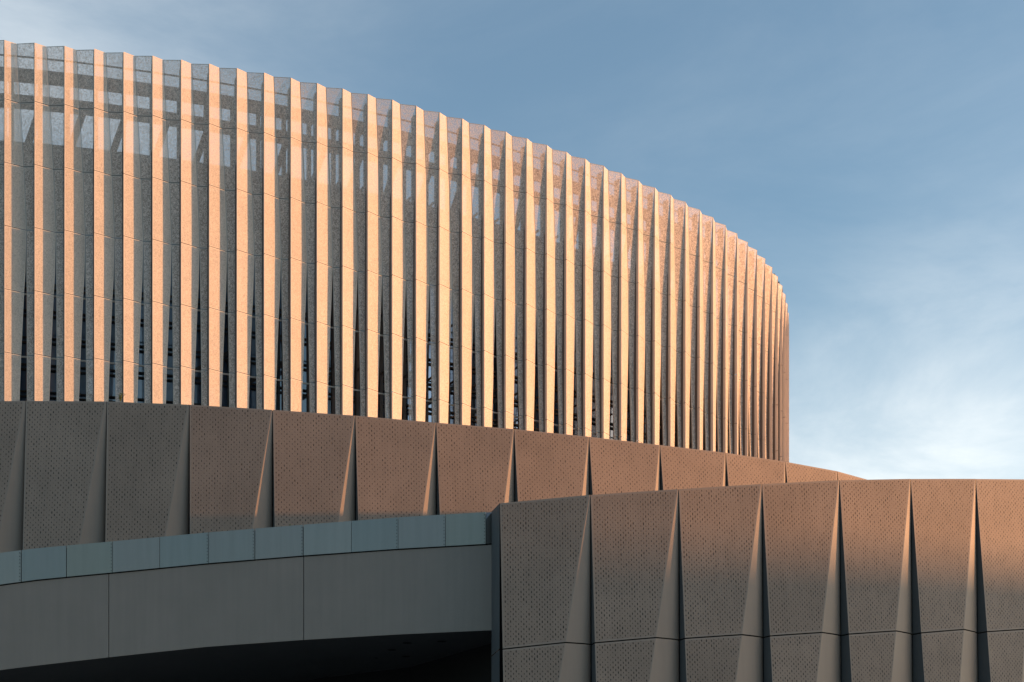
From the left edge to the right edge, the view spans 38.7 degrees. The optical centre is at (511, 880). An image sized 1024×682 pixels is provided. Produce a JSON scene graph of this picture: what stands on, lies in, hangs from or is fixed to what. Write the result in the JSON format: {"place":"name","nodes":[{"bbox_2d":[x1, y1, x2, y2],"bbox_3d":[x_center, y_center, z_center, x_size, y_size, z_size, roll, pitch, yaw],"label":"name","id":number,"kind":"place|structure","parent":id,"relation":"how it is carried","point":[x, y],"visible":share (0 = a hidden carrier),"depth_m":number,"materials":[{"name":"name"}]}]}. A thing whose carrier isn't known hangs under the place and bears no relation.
{"place":"outdoors","nodes":[
{"label":"outdoors","id":0,"kind":"place"},
{"bbox_2d":[0,0,1023,479],"label":"sky","id":1,"kind":"structure","parent":0,"point":[871,152],"materials":[{"name":"blue"}]},
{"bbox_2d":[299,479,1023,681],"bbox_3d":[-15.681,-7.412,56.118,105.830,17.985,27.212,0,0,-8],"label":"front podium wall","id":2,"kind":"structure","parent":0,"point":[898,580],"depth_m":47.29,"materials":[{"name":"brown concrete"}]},
{"bbox_2d":[0,512,495,681],"bbox_3d":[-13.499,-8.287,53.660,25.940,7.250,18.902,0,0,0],"label":"ramp","id":3,"kind":"structure","parent":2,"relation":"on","point":[295,603],"depth_m":46.87,"materials":[{"name":"concrete"}]},
{"label":"terrace","id":4,"kind":"structure","parent":0,"visible":0},
{"bbox_2d":[0,401,866,552],"bbox_3d":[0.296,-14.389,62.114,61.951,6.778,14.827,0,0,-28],"label":"podium wall","id":5,"kind":"structure","parent":4,"relation":"on","point":[78,472],"depth_m":53.97,"materials":[{"name":"brown concrete"}]},
{"bbox_2d":[0,40,788,461],"bbox_3d":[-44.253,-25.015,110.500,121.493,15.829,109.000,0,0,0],"label":"arena hall","id":6,"kind":"structure","parent":5,"relation":"on","point":[156,274],"depth_m":61.16,"materials":[{"name":"metal"}]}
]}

